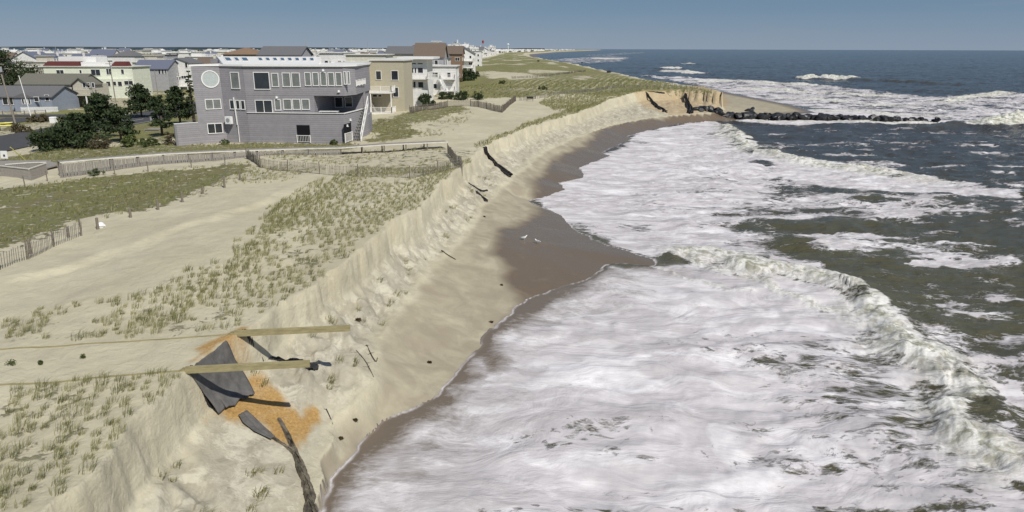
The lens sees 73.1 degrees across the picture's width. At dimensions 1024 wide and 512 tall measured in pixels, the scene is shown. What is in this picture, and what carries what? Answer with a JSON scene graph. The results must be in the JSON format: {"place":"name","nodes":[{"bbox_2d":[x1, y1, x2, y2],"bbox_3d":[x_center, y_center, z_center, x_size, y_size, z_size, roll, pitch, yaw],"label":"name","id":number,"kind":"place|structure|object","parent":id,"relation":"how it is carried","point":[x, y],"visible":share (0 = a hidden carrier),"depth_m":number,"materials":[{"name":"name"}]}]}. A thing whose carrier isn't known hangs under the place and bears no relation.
{"place":"outdoors","nodes":[
{"label":"outdoors","id":0,"kind":"place"},
{"bbox_2d":[0,118,30,124],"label":"carriageway","id":1,"kind":"structure","parent":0,"point":[11,120],"depth_m":136.75,"materials":[{"name":"asphalt"}]},
{"bbox_2d":[0,114,66,116],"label":"cross street","id":2,"kind":"structure","parent":0,"point":[52,115],"depth_m":146.78,"materials":[{"name":"asphalt"}]},
{"bbox_2d":[0,102,196,150],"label":"road","id":3,"kind":"structure","parent":0,"point":[14,141],"depth_m":111.20,"materials":[{"name":"asphalt"}]},
{"bbox_2d":[0,48,315,50],"bbox_3d":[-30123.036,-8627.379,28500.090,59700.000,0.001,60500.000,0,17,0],"label":"bay water","id":4,"kind":"structure","parent":0,"point":[133,49],"depth_m":6292.16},
{"bbox_2d":[0,46,544,49],"bbox_3d":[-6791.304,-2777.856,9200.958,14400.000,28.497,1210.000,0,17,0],"label":"mainland","id":5,"kind":"structure","parent":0,"point":[24,47],"depth_m":8627.67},
{"bbox_2d":[0,50,815,511],"bbox_3d":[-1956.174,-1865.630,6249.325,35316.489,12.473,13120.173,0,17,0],"label":"ground","id":6,"kind":"structure","parent":0,"point":[444,310],"depth_m":41.09,"materials":[{"name":"sand"}]},
{"bbox_2d":[0,64,15,122],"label":"utility pole","id":7,"kind":"object","parent":6,"relation":"on","point":[12,113],"visible":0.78,"depth_m":124.10,"materials":[{"name":"brown wood"}]},
{"bbox_2d":[0,49,30,84],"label":"pine tree","id":8,"kind":"object","parent":6,"relation":"on","point":[3,56],"visible":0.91,"depth_m":235.25,"materials":[{"name":"green plant"}]},
{"bbox_2d":[9,123,27,131],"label":"shrub","id":9,"kind":"object","parent":6,"relation":"on","point":[14,127],"visible":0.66,"depth_m":118.58,"materials":[{"name":"green plant"}]},
{"bbox_2d":[0,59,43,84],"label":"pine tree","id":10,"kind":"object","parent":6,"relation":"on","point":[28,68],"visible":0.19,"depth_m":242.70,"materials":[{"name":"green plant"}]},
{"bbox_2d":[5,61,43,72],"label":"town house","id":11,"kind":"structure","parent":6,"relation":"on","point":[32,66],"depth_m":272.92,"materials":[{"name":"beige"}]},
{"bbox_2d":[15,126,34,132],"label":"shrub","id":12,"kind":"object","parent":6,"relation":"on","point":[22,128],"visible":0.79,"depth_m":116.91,"materials":[{"name":"green plant"}]},
{"bbox_2d":[0,160,56,180],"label":"boardwalk ramp","id":13,"kind":"structure","parent":6,"relation":"on","point":[26,169],"depth_m":72.49,"materials":[{"name":"grey wood"}]},
{"bbox_2d":[12,49,55,61],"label":"town house","id":14,"kind":"structure","parent":6,"relation":"on","point":[26,55],"depth_m":327.48,"materials":[{"name":"white paint"}]},
{"bbox_2d":[26,113,51,121],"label":"shrub","id":15,"kind":"object","parent":6,"relation":"on","point":[42,117],"visible":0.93,"depth_m":134.46,"materials":[{"name":"brown plant"}]},
{"bbox_2d":[20,107,58,112],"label":"picket fence","id":16,"kind":"object","parent":6,"relation":"on","point":[39,109],"visible":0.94,"depth_m":154.83,"materials":[{"name":"white paint"}]},
{"bbox_2d":[0,85,79,111],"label":"blue cottage","id":17,"kind":"structure","parent":6,"relation":"on","point":[62,97],"depth_m":157.92,"materials":[{"name":"grey"}]},
{"bbox_2d":[2,97,13,104],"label":"window","id":18,"kind":"structure","parent":17,"relation":"in","point":[4,99],"depth_m":156.98,"materials":[{"name":"glass"}]},
{"bbox_2d":[26,48,54,53],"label":"town house","id":19,"kind":"structure","parent":6,"relation":"on","point":[32,49],"depth_m":419.58,"materials":[{"name":"white paint"}]},
{"bbox_2d":[0,219,81,269],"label":"sand fence","id":20,"kind":"object","parent":6,"relation":"on","point":[52,241],"visible":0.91,"depth_m":42.55,"materials":[{"name":"grey wood"}]},
{"bbox_2d":[33,56,58,65],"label":"town house","id":21,"kind":"structure","parent":6,"relation":"on","point":[42,60],"depth_m":298.33,"materials":[{"name":"beige"}]},
{"bbox_2d":[25,121,92,151],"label":"shrub","id":22,"kind":"object","parent":6,"relation":"on","point":[47,140],"visible":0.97,"depth_m":94.20,"materials":[{"name":"green plant"}]},
{"bbox_2d":[14,73,110,106],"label":"beige house","id":23,"kind":"structure","parent":6,"relation":"on","point":[84,86],"depth_m":169.90,"materials":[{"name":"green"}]},
{"bbox_2d":[55,49,87,55],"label":"town house","id":24,"kind":"structure","parent":6,"relation":"on","point":[74,51],"depth_m":452.14,"materials":[{"name":"white paint"}]},
{"bbox_2d":[56,111,111,145],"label":"shrub","id":25,"kind":"object","parent":6,"relation":"on","point":[81,122],"visible":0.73,"depth_m":98.24,"materials":[{"name":"green plant"}]},
{"bbox_2d":[86,168,104,175],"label":"shrub","id":26,"kind":"object","parent":6,"relation":"on","point":[96,171],"visible":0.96,"depth_m":72.19,"materials":[{"name":"green plant"}]},
{"bbox_2d":[41,56,152,97],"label":"pale green house","id":27,"kind":"structure","parent":6,"relation":"on","point":[125,74],"depth_m":199.62,"materials":[{"name":"paint"}]},
{"bbox_2d":[90,69,100,75],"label":"window","id":28,"kind":"structure","parent":27,"relation":"in","point":[96,72],"depth_m":199.61,"materials":[{"name":"glass"}]},
{"bbox_2d":[86,135,112,149],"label":"shrub","id":29,"kind":"object","parent":6,"relation":"on","point":[103,144],"visible":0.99,"depth_m":95.01,"materials":[{"name":"brown plant"}]},
{"bbox_2d":[84,92,122,137],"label":"pine tree","id":30,"kind":"object","parent":6,"relation":"on","point":[96,108],"visible":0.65,"depth_m":104.36,"materials":[{"name":"green plant"}]},
{"bbox_2d":[89,47,119,58],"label":"town house","id":31,"kind":"structure","parent":6,"relation":"on","point":[108,53],"depth_m":390.93,"materials":[{"name":"white paint"}]},
{"bbox_2d":[100,106,140,141],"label":"pine tree","id":32,"kind":"object","parent":6,"relation":"on","point":[116,114],"visible":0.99,"depth_m":100.56,"materials":[{"name":"green plant"}]},
{"bbox_2d":[0,151,246,188],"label":"sand fence","id":33,"kind":"object","parent":6,"relation":"on","point":[121,171],"visible":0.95,"depth_m":72.34,"materials":[{"name":"grey wood"}]},
{"bbox_2d":[111,50,144,64],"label":"town house","id":34,"kind":"structure","parent":6,"relation":"on","point":[128,55],"depth_m":288.96,"materials":[{"name":"grey"}]},
{"bbox_2d":[120,134,144,146],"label":"shrub","id":35,"kind":"object","parent":6,"relation":"on","point":[127,141],"visible":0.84,"depth_m":95.77,"materials":[{"name":"green plant"}]},
{"bbox_2d":[122,83,154,116],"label":"pine tree","id":36,"kind":"object","parent":6,"relation":"on","point":[138,101],"visible":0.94,"depth_m":141.27,"materials":[{"name":"green plant"}]},
{"bbox_2d":[137,137,161,146],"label":"shrub","id":37,"kind":"object","parent":6,"relation":"on","point":[148,142],"visible":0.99,"depth_m":93.04,"materials":[{"name":"green plant"}]},
{"bbox_2d":[131,55,170,64],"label":"town house","id":38,"kind":"structure","parent":6,"relation":"on","point":[153,57],"depth_m":272.72,"materials":[{"name":"beige"}]},
{"bbox_2d":[0,360,309,385],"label":"timber beam","id":39,"kind":"structure","parent":6,"relation":"on","point":[246,366],"depth_m":26.80,"materials":[{"name":"wood"}]},
{"bbox_2d":[135,60,180,90],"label":"blue roof house","id":40,"kind":"structure","parent":6,"relation":"on","point":[166,72],"depth_m":228.95,"materials":[{"name":"paint"}]},
{"bbox_2d":[148,95,173,135],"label":"pine tree","id":41,"kind":"object","parent":6,"relation":"on","point":[157,100],"visible":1,"depth_m":103.81,"materials":[{"name":"green plant"}]},
{"bbox_2d":[145,54,178,59],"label":"town house","id":42,"kind":"structure","parent":6,"relation":"on","point":[170,56],"depth_m":319.84,"materials":[{"name":"grey"}]},
{"bbox_2d":[162,131,175,144],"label":"shrub","id":43,"kind":"object","parent":6,"relation":"on","point":[168,140],"visible":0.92,"depth_m":93.62,"materials":[{"name":"green plant"}]},
{"bbox_2d":[0,325,349,349],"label":"timber beam","id":44,"kind":"structure","parent":6,"relation":"on","point":[294,330],"depth_m":30.11,"materials":[{"name":"wood"}]},
{"bbox_2d":[166,53,190,57],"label":"town house","id":45,"kind":"structure","parent":6,"relation":"on","point":[180,55],"depth_m":384.26,"materials":[{"name":"white"}]},
{"bbox_2d":[162,85,195,122],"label":"pine tree","id":46,"kind":"object","parent":6,"relation":"on","point":[175,97],"visible":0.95,"depth_m":125.59,"materials":[{"name":"green plant"}]},
{"bbox_2d":[172,57,203,88],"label":"white balcony house","id":47,"kind":"structure","parent":6,"relation":"on","point":[183,65],"depth_m":234.97,"materials":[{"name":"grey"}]},
{"bbox_2d":[183,70,196,120],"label":"pine tree","id":48,"kind":"object","parent":6,"relation":"on","point":[190,96],"visible":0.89,"depth_m":124.92,"materials":[{"name":"green plant"}]},
{"bbox_2d":[183,52,217,58],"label":"town house","id":49,"kind":"structure","parent":6,"relation":"on","point":[195,55],"depth_m":356.78,"materials":[{"name":"white paint"}]},
{"bbox_2d":[197,55,216,63],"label":"town house","id":50,"kind":"structure","parent":6,"relation":"on","point":[206,60],"depth_m":272.11,"materials":[{"name":"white paint"}]},
{"bbox_2d":[191,340,254,413],"bbox_3d":[-11.762,5.070,28.459,1.173,2.383,3.086,3,17,9],"label":"geotextile sheet","id":51,"kind":"object","parent":6,"relation":"on","point":[221,391],"visible":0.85,"depth_m":28.64,"materials":[{"name":"fabric"}]},
{"bbox_2d":[221,47,258,55],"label":"town house","id":52,"kind":"structure","parent":6,"relation":"on","point":[246,51],"depth_m":197.57,"materials":[{"name":"brown wood"}]},
{"bbox_2d":[57,140,447,177],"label":"boardwalk","id":53,"kind":"structure","parent":6,"relation":"on","point":[138,161],"depth_m":78.28,"materials":[{"name":"grey wood"}]},
{"bbox_2d":[238,410,274,438],"bbox_3d":[-10.460,6.947,28.198,1.645,0.830,0.592,10,19,29],"label":"geotextile sheet","id":54,"kind":"object","parent":6,"relation":"on","point":[250,420],"visible":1,"depth_m":28.20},
{"bbox_2d":[173,56,372,145],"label":"beach house","id":55,"kind":"structure","parent":6,"relation":"on","point":[251,99],"depth_m":93.99,"materials":[{"name":"paint"}]},
{"bbox_2d":[201,70,218,87],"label":"round window","id":56,"kind":"structure","parent":55,"relation":"in","point":[209,78],"depth_m":93.23,"materials":[{"name":"glass"}]},
{"bbox_2d":[205,99,221,109],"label":"window","id":57,"kind":"structure","parent":55,"relation":"in","point":[209,103],"depth_m":94.17,"materials":[{"name":"glass"}]},
{"bbox_2d":[207,123,222,133],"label":"window","id":58,"kind":"structure","parent":55,"relation":"in","point":[213,128],"depth_m":95.03,"materials":[{"name":"glass"}]},
{"bbox_2d":[230,72,239,88],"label":"window","id":59,"kind":"structure","parent":55,"relation":"in","point":[234,76],"depth_m":93.33,"materials":[{"name":"glass"}]},
{"bbox_2d":[253,72,270,89],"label":"window","id":60,"kind":"structure","parent":55,"relation":"in","point":[261,80],"depth_m":92.98,"materials":[{"name":"glass"}]},
{"bbox_2d":[255,100,272,111],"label":"window","id":61,"kind":"structure","parent":55,"relation":"in","point":[260,105],"depth_m":93.94,"materials":[{"name":"glass"}]},
{"bbox_2d":[271,73,278,86],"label":"window","id":62,"kind":"structure","parent":55,"relation":"in","point":[274,76],"depth_m":92.89,"materials":[{"name":"glass"}]},
{"bbox_2d":[274,99,280,109],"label":"window","id":63,"kind":"structure","parent":55,"relation":"in","point":[277,102],"depth_m":93.81,"materials":[{"name":"glass"}]},
{"bbox_2d":[281,73,290,86],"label":"window","id":64,"kind":"structure","parent":55,"relation":"in","point":[286,81],"depth_m":92.85,"materials":[{"name":"glass"}]},
{"bbox_2d":[283,99,291,109],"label":"window","id":65,"kind":"structure","parent":55,"relation":"in","point":[287,103],"depth_m":93.78,"materials":[{"name":"glass"}]},
{"bbox_2d":[291,73,300,86],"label":"window","id":66,"kind":"structure","parent":55,"relation":"in","point":[295,77],"depth_m":92.80,"materials":[{"name":"glass"}]},
{"bbox_2d":[292,99,300,109],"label":"window","id":67,"kind":"structure","parent":55,"relation":"in","point":[296,104],"depth_m":93.74,"materials":[{"name":"glass"}]},
{"bbox_2d":[301,99,309,109],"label":"window","id":68,"kind":"structure","parent":55,"relation":"in","point":[305,103],"depth_m":93.68,"materials":[{"name":"glass"}]},
{"bbox_2d":[304,72,311,85],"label":"window","id":69,"kind":"structure","parent":55,"relation":"in","point":[307,75],"depth_m":92.69,"materials":[{"name":"glass"}]},
{"bbox_2d":[312,72,318,85],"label":"window","id":70,"kind":"structure","parent":55,"relation":"in","point":[315,76],"depth_m":92.67,"materials":[{"name":"glass"}]},
{"bbox_2d":[320,72,326,85],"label":"window","id":71,"kind":"structure","parent":55,"relation":"in","point":[323,78],"depth_m":92.62,"materials":[{"name":"glass"}]},
{"bbox_2d":[327,72,334,85],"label":"window","id":72,"kind":"structure","parent":55,"relation":"in","point":[331,82],"depth_m":92.60,"materials":[{"name":"glass"}]},
{"bbox_2d":[335,72,341,85],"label":"window","id":73,"kind":"structure","parent":55,"relation":"in","point":[338,75],"depth_m":92.53,"materials":[{"name":"glass"}]},
{"bbox_2d":[334,97,342,107],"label":"window","id":74,"kind":"structure","parent":55,"relation":"in","point":[338,100],"depth_m":101.80,"materials":[{"name":"glass"}]},
{"bbox_2d":[345,97,352,106],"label":"window","id":75,"kind":"structure","parent":55,"relation":"in","point":[348,100],"depth_m":101.75,"materials":[{"name":"glass"}]},
{"bbox_2d":[242,329,318,369],"bbox_3d":[-10.693,4.145,31.838,3.224,2.712,1.110,-9,19,-27],"label":"geotextile flap","id":76,"kind":"object","parent":6,"relation":"on","point":[314,366],"visible":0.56,"depth_m":32.36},
{"bbox_2d":[272,436,293,453],"bbox_3d":[-9.618,7.419,28.179,2.224,1.004,0.218,9,19,26],"label":"twisted fabric","id":77,"kind":"object","parent":6,"relation":"on","point":[290,449],"visible":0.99,"depth_m":27.99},
{"bbox_2d":[256,46,313,56],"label":"town house","id":78,"kind":"structure","parent":6,"relation":"on","point":[288,51],"depth_m":179.77,"materials":[{"name":"grey"}]},
{"bbox_2d":[12,48,558,52],"bbox_3d":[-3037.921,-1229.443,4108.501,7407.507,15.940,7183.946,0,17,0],"label":"trees","id":79,"kind":"object","parent":6,"relation":"on","point":[255,49],"visible":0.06,"depth_m":3423.50,"materials":[{"name":"green wood"}]},
{"bbox_2d":[277,417,317,511],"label":"twisted fabric","id":80,"kind":"object","parent":6,"relation":"on","point":[309,494],"visible":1,"depth_m":26.65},
{"bbox_2d":[317,52,355,62],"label":"town house","id":81,"kind":"structure","parent":6,"relation":"on","point":[330,57],"depth_m":182.62,"materials":[{"name":"white"}]},
{"bbox_2d":[335,61,370,106],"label":"tan shed roof house","id":82,"kind":"structure","parent":6,"relation":"on","point":[357,62],"depth_m":128.34,"materials":[{"name":"paint"}]},
{"bbox_2d":[245,148,461,178],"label":"sand fence","id":83,"kind":"object","parent":6,"relation":"on","point":[255,159],"visible":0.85,"depth_m":68.35,"materials":[{"name":"brown wood"}]},
{"bbox_2d":[0,78,708,511],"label":"beach grass","id":84,"kind":"structure","parent":6,"relation":"on","point":[560,106],"depth_m":44.45,"materials":[{"name":"plant"}]},
{"bbox_2d":[161,48,573,55],"bbox_3d":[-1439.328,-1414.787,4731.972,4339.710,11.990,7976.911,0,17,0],"label":"town","id":85,"kind":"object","parent":6,"relation":"on","point":[497,50],"visible":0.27,"depth_m":2605.41,"materials":[{"name":"white"}]},
{"bbox_2d":[344,54,394,61],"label":"town house","id":86,"kind":"structure","parent":6,"relation":"on","point":[357,57],"depth_m":171.13,"materials":[{"name":"beige"}]},
{"bbox_2d":[367,59,412,113],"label":"tan deck house","id":87,"kind":"structure","parent":6,"relation":"on","point":[391,87],"depth_m":130.95,"materials":[{"name":"paint"}]},
{"bbox_2d":[391,70,398,79],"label":"window","id":88,"kind":"structure","parent":87,"relation":"in","point":[394,73],"depth_m":130.39,"materials":[{"name":"glass"}]},
{"bbox_2d":[384,46,414,57],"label":"town house","id":89,"kind":"structure","parent":6,"relation":"on","point":[400,51],"depth_m":207.39,"materials":[{"name":"grey"}]},
{"bbox_2d":[397,56,447,106],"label":"white modern house","id":90,"kind":"structure","parent":6,"relation":"on","point":[423,76],"depth_m":153.30,"materials":[{"name":"paint"}]},
{"bbox_2d":[418,93,435,105],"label":"shrub","id":91,"kind":"object","parent":6,"relation":"on","point":[426,97],"visible":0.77,"depth_m":152.88,"materials":[{"name":"green plant"}]},
{"bbox_2d":[413,43,447,64],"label":"town house","id":92,"kind":"structure","parent":6,"relation":"on","point":[431,49],"depth_m":193.96,"materials":[{"name":"brown"}]},
{"bbox_2d":[438,92,452,99],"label":"shrub","id":93,"kind":"object","parent":6,"relation":"on","point":[447,96],"visible":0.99,"depth_m":167.14,"materials":[{"name":"green plant"}]},
{"bbox_2d":[433,65,459,94],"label":"town house","id":94,"kind":"structure","parent":6,"relation":"on","point":[449,74],"depth_m":182.29,"materials":[{"name":"white"}]},
{"bbox_2d":[447,143,462,175],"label":"sand fence","id":95,"kind":"object","parent":6,"relation":"on","point":[452,154],"visible":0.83,"depth_m":75.97,"materials":[{"name":"brown wood"}]},
{"bbox_2d":[409,99,501,112],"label":"sand fence","id":96,"kind":"object","parent":6,"relation":"on","point":[438,105],"visible":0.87,"depth_m":140.84,"materials":[{"name":"brown wood"}]},
{"bbox_2d":[447,46,464,81],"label":"town house","id":97,"kind":"structure","parent":6,"relation":"on","point":[456,53],"depth_m":252.76,"materials":[{"name":"brown"}]},
{"bbox_2d":[452,91,468,99],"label":"shrub","id":98,"kind":"object","parent":6,"relation":"on","point":[464,94],"visible":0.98,"depth_m":165.69,"materials":[{"name":"green plant"}]},
{"bbox_2d":[459,68,476,81],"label":"shrub","id":99,"kind":"object","parent":6,"relation":"on","point":[471,75],"visible":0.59,"depth_m":255.77,"materials":[{"name":"green plant"}]},
{"bbox_2d":[464,47,475,71],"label":"town house","id":100,"kind":"structure","parent":6,"relation":"on","point":[469,59],"depth_m":317.47,"materials":[{"name":"grey"}]},
{"bbox_2d":[473,51,481,65],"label":"town house","id":101,"kind":"structure","parent":6,"relation":"on","point":[478,58],"depth_m":404.05,"materials":[{"name":"white"}]},
{"bbox_2d":[471,91,483,99],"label":"shrub","id":102,"kind":"object","parent":6,"relation":"on","point":[479,96],"visible":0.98,"depth_m":166.44,"materials":[{"name":"green plant"}]},
{"bbox_2d":[483,146,512,176],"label":"twisted fabric","id":103,"kind":"object","parent":6,"relation":"on","point":[502,168],"visible":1,"depth_m":86.53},
{"bbox_2d":[502,95,515,112],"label":"sand fence","id":104,"kind":"object","parent":6,"relation":"on","point":[506,105],"visible":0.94,"depth_m":149.22,"materials":[{"name":"brown wood"}]},
{"bbox_2d":[512,70,585,78],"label":"sand fence","id":105,"kind":"object","parent":6,"relation":"on","point":[550,74],"visible":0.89,"depth_m":279.20,"materials":[{"name":"brown wood"}]},
{"bbox_2d":[519,84,623,99],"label":"sand fence","id":106,"kind":"object","parent":6,"relation":"on","point":[591,89],"visible":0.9,"depth_m":180.74,"materials":[{"name":"brown wood"}]},
{"bbox_2d":[646,92,667,112],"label":"twisted fabric","id":107,"kind":"object","parent":6,"relation":"on","point":[655,104],"visible":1,"depth_m":176.92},
{"bbox_2d":[624,83,711,89],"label":"sand fence","id":108,"kind":"object","parent":6,"relation":"on","point":[640,85],"visible":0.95,"depth_m":189.70,"materials":[{"name":"brown wood"}]},
{"bbox_2d":[684,93,694,113],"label":"twisted fabric","id":109,"kind":"object","parent":6,"relation":"on","point":[690,109],"visible":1,"depth_m":177.07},
{"bbox_2d":[742,112,753,118],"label":"boulder","id":110,"kind":"object","parent":6,"relation":"on","point":[745,115],"visible":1,"depth_m":172.37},
{"bbox_2d":[815,113,826,120],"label":"boulder","id":111,"kind":"object","parent":6,"relation":"on","point":[821,116],"visible":0.96,"depth_m":171.77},
{"bbox_2d":[0,0,1023,49],"label":"sky","id":112,"kind":"structure","parent":0,"point":[547,24],"materials":[{"name":"blue"}]},
{"bbox_2d":[315,49,1023,511],"bbox_3d":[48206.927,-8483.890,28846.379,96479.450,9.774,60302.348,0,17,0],"label":"sea","id":113,"kind":"structure","parent":0,"point":[813,317],"depth_m":44.09,"materials":[{"name":"liquid"}]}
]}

